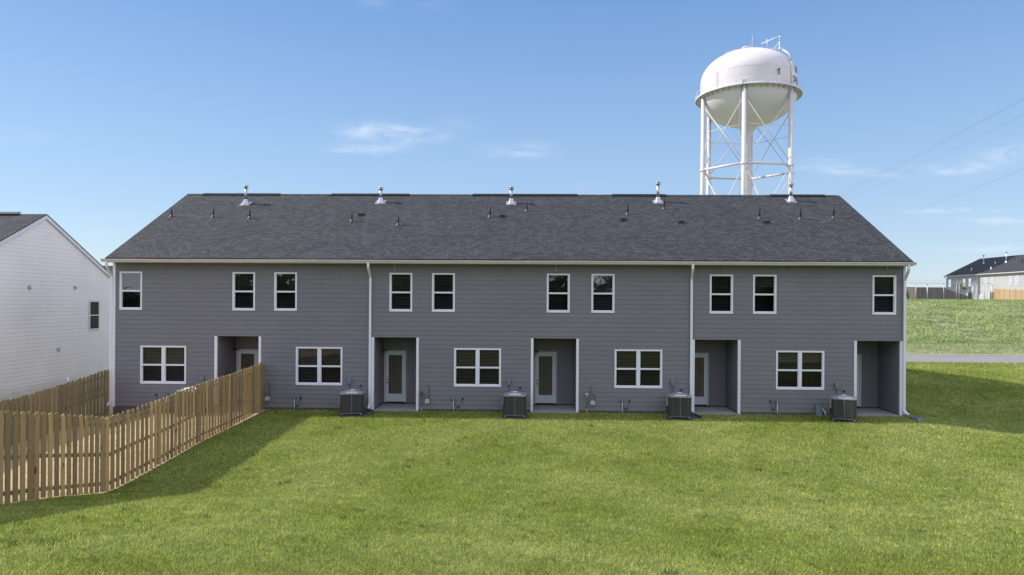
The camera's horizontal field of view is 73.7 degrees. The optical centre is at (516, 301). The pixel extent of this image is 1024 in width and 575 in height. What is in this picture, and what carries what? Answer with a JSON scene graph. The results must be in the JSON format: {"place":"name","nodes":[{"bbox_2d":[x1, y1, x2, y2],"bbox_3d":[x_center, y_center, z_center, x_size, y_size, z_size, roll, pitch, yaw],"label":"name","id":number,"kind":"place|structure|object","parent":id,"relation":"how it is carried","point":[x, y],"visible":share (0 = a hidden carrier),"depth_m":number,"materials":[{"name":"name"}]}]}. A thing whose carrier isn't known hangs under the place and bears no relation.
{"place":"outdoors","nodes":[
{"label":"outdoors","id":0,"kind":"place"},
{"bbox_2d":[0,212,112,410],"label":"white house","id":1,"kind":"structure","parent":0,"point":[49,260],"depth_m":32.16,"materials":[{"name":"white plastic"}]},
{"bbox_2d":[89,301,99,329],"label":"window","id":2,"kind":"structure","parent":1,"relation":"in","point":[94,306],"depth_m":35.60,"materials":[{"name":"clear glass"}]},
{"bbox_2d":[0,300,1023,574],"bbox_3d":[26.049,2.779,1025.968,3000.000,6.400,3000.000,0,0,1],"label":"ground","id":3,"kind":"structure","parent":0,"point":[560,452],"depth_m":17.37,"materials":[{"name":"green plant"}]},
{"bbox_2d":[28,387,112,416],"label":"side yard","id":4,"kind":"structure","parent":3,"relation":"on","point":[110,409],"depth_m":28.58,"materials":[{"name":"plant"}]},
{"bbox_2d":[0,362,263,503],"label":"picket fence","id":5,"kind":"object","parent":3,"relation":"on","point":[208,425],"visible":0.98,"depth_m":16.83,"materials":[{"name":"brown wood"}]},
{"bbox_2d":[3,409,265,503],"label":"bare yard","id":6,"kind":"structure","parent":3,"relation":"on","point":[135,476],"depth_m":20.14,"materials":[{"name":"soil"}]},
{"bbox_2d":[0,369,108,447],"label":"board fence","id":7,"kind":"object","parent":6,"relation":"on","point":[72,400],"visible":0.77,"depth_m":24.28,"materials":[{"name":"brown wood"}]},
{"bbox_2d":[3,416,222,496],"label":"yard sprouts","id":8,"kind":"object","parent":6,"relation":"on","point":[109,456],"visible":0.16,"depth_m":21.16,"materials":[{"name":"green plant"}]},
{"bbox_2d":[176,387,205,416],"bbox_3d":[-12.358,3.922,26.195,0.925,1.351,1.305,0,0,5],"label":"air conditioner","id":9,"kind":"object","parent":6,"relation":"on","point":[177,391],"visible":0.25,"depth_m":25.59,"materials":[{"name":"grey metal"}]},
{"bbox_2d":[339,389,364,416],"bbox_3d":[-6.226,3.911,25.892,0.925,1.210,1.305,0,0,-8],"label":"air conditioner","id":10,"kind":"object","parent":3,"relation":"on","point":[351,402],"visible":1,"depth_m":25.29,"materials":[{"name":"metal"}]},
{"bbox_2d":[363,410,373,414],"bbox_3d":[-5.570,4.220,25.892,0.364,0.130,0.585,0,0,1],"label":"splash block","id":11,"kind":"object","parent":3,"relation":"on","point":[367,412],"depth_m":25.83,"materials":[{"name":"grey concrete"}]},
{"bbox_2d":[100,181,916,416],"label":"townhouse","id":12,"kind":"structure","parent":3,"relation":"on","point":[796,305],"depth_m":26.50,"materials":[{"name":"grey"}]},
{"bbox_2d":[119,271,142,309],"bbox_3d":[-15.062,-0.409,26.900,0.891,1.510,0.482,0,0,1],"label":"window","id":13,"kind":"structure","parent":12,"relation":"in","point":[130,288],"depth_m":26.73,"materials":[{"name":"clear glass"}]},
{"bbox_2d":[140,346,185,383],"bbox_3d":[-13.783,2.495,26.867,1.811,1.522,0.482,0,0,1],"label":"window","id":14,"kind":"structure","parent":12,"relation":"in","point":[158,364],"depth_m":26.71,"materials":[{"name":"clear glass"}]},
{"bbox_2d":[232,272,254,310],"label":"window","id":15,"kind":"structure","parent":12,"relation":"in","point":[243,283],"depth_m":26.62,"materials":[{"name":"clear glass"}]},
{"bbox_2d":[236,349,258,401],"bbox_3d":[-11.131,3.070,28.231,0.935,2.179,0.180,0,0,1],"label":"door","id":16,"kind":"structure","parent":12,"relation":"in","point":[245,358],"depth_m":28.25,"materials":[{"name":"paint"}]},
{"bbox_2d":[264,383,269,400],"bbox_3d":[-9.759,3.713,26.468,0.390,1.114,0.225,0,0,1],"label":"gas meter","id":17,"kind":"object","parent":12,"relation":"attached to","point":[267,398],"visible":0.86,"depth_m":26.43,"materials":[{"name":"metal"}]},
{"bbox_2d":[274,272,296,310],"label":"window","id":18,"kind":"structure","parent":12,"relation":"in","point":[285,283],"depth_m":26.58,"materials":[{"name":"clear glass"}]},
{"bbox_2d":[296,347,342,384],"bbox_3d":[-7.655,2.531,26.712,1.820,1.519,0.482,0,0,1],"label":"window","id":19,"kind":"structure","parent":12,"relation":"in","point":[314,365],"depth_m":26.55,"materials":[{"name":"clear glass"}]},
{"bbox_2d":[383,350,406,403],"bbox_3d":[-4.986,3.107,28.075,0.935,2.179,0.180,0,0,1],"label":"door","id":20,"kind":"structure","parent":12,"relation":"in","point":[395,361],"depth_m":28.09,"materials":[{"name":"paint"}]},
{"bbox_2d":[389,273,412,311],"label":"window","id":21,"kind":"structure","parent":12,"relation":"in","point":[400,284],"depth_m":26.47,"materials":[{"name":"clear glass"}]},
{"bbox_2d":[420,385,429,410],"bbox_3d":[-3.545,3.791,26.310,0.390,1.114,0.225,0,0,1],"label":"gas meter","id":22,"kind":"object","parent":12,"relation":"attached to","point":[426,400],"visible":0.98,"depth_m":26.27,"materials":[{"name":"metal"}]},
{"bbox_2d":[432,273,454,311],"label":"window","id":23,"kind":"structure","parent":12,"relation":"in","point":[443,284],"depth_m":26.42,"materials":[{"name":"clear glass"}]},
{"bbox_2d":[454,348,500,386],"bbox_3d":[-1.502,2.568,26.555,1.820,1.518,0.482,0,0,1],"label":"window","id":24,"kind":"structure","parent":12,"relation":"in","point":[473,367],"depth_m":26.39,"materials":[{"name":"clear glass"}]},
{"bbox_2d":[534,351,556,404],"bbox_3d":[1.183,3.145,27.918,0.935,2.179,0.180,0,0,1],"label":"door","id":25,"kind":"structure","parent":12,"relation":"in","point":[545,363],"depth_m":27.93,"materials":[{"name":"paint"}]},
{"bbox_2d":[547,274,569,312],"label":"window","id":26,"kind":"structure","parent":12,"relation":"in","point":[558,285],"depth_m":26.31,"materials":[{"name":"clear glass"}]},
{"bbox_2d":[585,386,594,412],"bbox_3d":[2.802,3.815,26.150,0.390,1.144,0.227,0,0,1],"label":"gas meter","id":27,"kind":"object","parent":12,"relation":"attached to","point":[592,402],"visible":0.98,"depth_m":26.10,"materials":[{"name":"metal"}]},
{"bbox_2d":[591,274,614,312],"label":"window","id":28,"kind":"structure","parent":12,"relation":"in","point":[602,285],"depth_m":26.27,"materials":[{"name":"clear glass"}]},
{"bbox_2d":[614,349,661,387],"bbox_3d":[4.674,2.605,26.398,1.825,1.516,0.482,0,0,1],"label":"window","id":29,"kind":"structure","parent":12,"relation":"in","point":[633,368],"depth_m":26.23,"materials":[{"name":"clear glass"}]},
{"bbox_2d":[694,353,708,406],"bbox_3d":[7.346,3.182,27.762,0.935,2.179,0.180,0,0,1],"label":"door","id":30,"kind":"structure","parent":12,"relation":"in","point":[701,388],"depth_m":27.78,"materials":[{"name":"paint"}]},
{"bbox_2d":[709,274,732,313],"bbox_3d":[7.832,-0.266,26.319,0.887,1.515,0.482,0,0,1],"label":"window","id":31,"kind":"structure","parent":12,"relation":"in","point":[721,285],"depth_m":26.15,"materials":[{"name":"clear glass"}]},
{"bbox_2d":[753,275,776,313],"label":"window","id":32,"kind":"structure","parent":12,"relation":"in","point":[764,286],"depth_m":26.11,"materials":[{"name":"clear glass"}]},
{"bbox_2d":[776,350,823,389],"bbox_3d":[10.809,2.626,26.243,1.818,1.484,0.482,0,0,1],"label":"window","id":33,"kind":"structure","parent":12,"relation":"in","point":[795,370],"depth_m":26.07,"materials":[{"name":"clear glass"}]},
{"bbox_2d":[815,404,826,415],"bbox_3d":[11.519,4.130,25.802,0.330,0.420,0.366,0,0,1],"label":"line cover","id":34,"kind":"object","parent":12,"relation":"attached to","point":[818,412],"visible":1,"depth_m":25.85,"materials":[{"name":"grey plastic"}]},
{"bbox_2d":[834,382,838,394],"bbox_3d":[12.162,3.468,25.939,0.138,0.783,0.140,0,0,1],"label":"disconnect box","id":35,"kind":"object","parent":12,"relation":"attached to","point":[836,385],"visible":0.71,"depth_m":25.89,"materials":[{"name":"grey metal"}]},
{"bbox_2d":[857,354,861,407],"bbox_3d":[13.472,3.220,27.606,0.935,2.179,0.180,0,0,1],"label":"door","id":36,"kind":"structure","parent":12,"relation":"in","point":[858,355],"depth_m":27.61,"materials":[{"name":"paint"}]},
{"bbox_2d":[872,275,895,314],"bbox_3d":[13.974,-0.226,26.163,0.887,1.521,0.482,0,0,1],"label":"window","id":37,"kind":"structure","parent":12,"relation":"in","point":[883,286],"depth_m":25.99,"materials":[{"name":"clear glass"}]},
{"bbox_2d":[502,391,526,418],"bbox_3d":[-0.065,3.956,25.693,0.925,1.210,1.305,0,0,3],"label":"air conditioner","id":38,"kind":"object","parent":3,"relation":"on","point":[514,404],"visible":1,"depth_m":25.08,"materials":[{"name":"metal"}]},
{"bbox_2d":[666,392,691,420],"bbox_3d":[6.088,3.990,25.636,0.925,1.210,1.305,0,0,11],"label":"air conditioner","id":39,"kind":"object","parent":3,"relation":"on","point":[679,405],"visible":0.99,"depth_m":25.04,"materials":[{"name":"metal"}]},
{"bbox_2d":[691,413,701,418],"bbox_3d":[6.645,4.300,25.511,0.364,0.130,0.585,0,0,-4],"label":"splash block","id":40,"kind":"object","parent":3,"relation":"on","point":[697,417],"depth_m":25.39,"materials":[{"name":"grey concrete"}]},
{"bbox_2d":[695,35,802,194],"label":"water tower","id":41,"kind":"structure","parent":3,"relation":"on","point":[746,91],"depth_m":123.75,"materials":[{"name":"metal"}]},
{"bbox_2d":[830,394,857,422],"bbox_3d":[12.117,4.032,25.321,0.925,1.210,1.305,0,0,25],"label":"air conditioner","id":42,"kind":"object","parent":3,"relation":"on","point":[843,407],"visible":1,"depth_m":24.77,"materials":[{"name":"metal"}]},
{"bbox_2d":[906,288,916,298],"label":"pale fence","id":43,"kind":"object","parent":3,"relation":"on","point":[914,290],"visible":0.21,"depth_m":106.69,"materials":[{"name":"grey wood"}]},
{"bbox_2d":[907,415,925,420],"bbox_3d":[14.846,4.354,25.403,0.364,0.130,0.585,0,0,-15],"label":"splash block","id":44,"kind":"object","parent":3,"relation":"on","point":[917,418],"depth_m":25.33,"materials":[{"name":"grey concrete"}]},
{"bbox_2d":[906,287,945,297],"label":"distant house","id":45,"kind":"structure","parent":3,"relation":"on","point":[926,287],"depth_m":194.20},
{"bbox_2d":[917,288,967,299],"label":"grey fence","id":46,"kind":"object","parent":3,"relation":"on","point":[922,293],"visible":0.7,"depth_m":110.33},
{"bbox_2d":[906,280,992,299],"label":"chain link fence","id":47,"kind":"object","parent":3,"relation":"on","point":[956,289],"visible":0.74,"depth_m":94.55,"materials":[{"name":"metal"}]},
{"bbox_2d":[954,281,966,299],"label":"sapling","id":48,"kind":"object","parent":3,"relation":"on","point":[958,290],"visible":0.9,"depth_m":97.98,"materials":[{"name":"green plant"}]},
{"bbox_2d":[906,299,1023,343],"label":"rough grass","id":49,"kind":"structure","parent":3,"relation":"on","point":[970,317],"depth_m":66.79,"materials":[{"name":"green plant"}]},
{"bbox_2d":[906,340,1023,354],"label":"verge grass","id":50,"kind":"structure","parent":3,"relation":"on","point":[972,348],"depth_m":48.18,"materials":[{"name":"green plant"}]},
{"bbox_2d":[906,354,1023,355],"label":"road verge","id":51,"kind":"structure","parent":3,"relation":"on","point":[961,354],"depth_m":44.96,"materials":[{"name":"plant"}]},
{"bbox_2d":[943,251,1023,299],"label":"terrace","id":52,"kind":"structure","parent":3,"relation":"on","point":[1005,272],"depth_m":115.47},
{"bbox_2d":[968,278,971,286],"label":"window","id":53,"kind":"structure","parent":52,"relation":"in","point":[969,279],"depth_m":119.07,"materials":[{"name":"white glass"}]},
{"bbox_2d":[984,277,987,285],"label":"window","id":54,"kind":"structure","parent":52,"relation":"in","point":[985,279],"depth_m":114.62,"materials":[{"name":"white glass"}]},
{"bbox_2d":[1015,276,1018,284],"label":"window","id":55,"kind":"structure","parent":52,"relation":"in","point":[1016,277],"depth_m":107.38,"materials":[{"name":"white glass"}]},
{"bbox_2d":[994,289,1023,299],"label":"cedar fence","id":56,"kind":"object","parent":3,"relation":"on","point":[1004,294],"visible":0.66,"depth_m":100.41,"materials":[{"name":"brown wood"}]},
{"bbox_2d":[0,0,1023,286],"label":"sky","id":57,"kind":"structure","parent":0,"point":[113,113],"materials":[{"name":"blue"}]},
{"bbox_2d":[906,355,1023,362],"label":"road","id":58,"kind":"structure","parent":0,"point":[963,358],"depth_m":42.13,"materials":[{"name":"concrete"}]}
]}

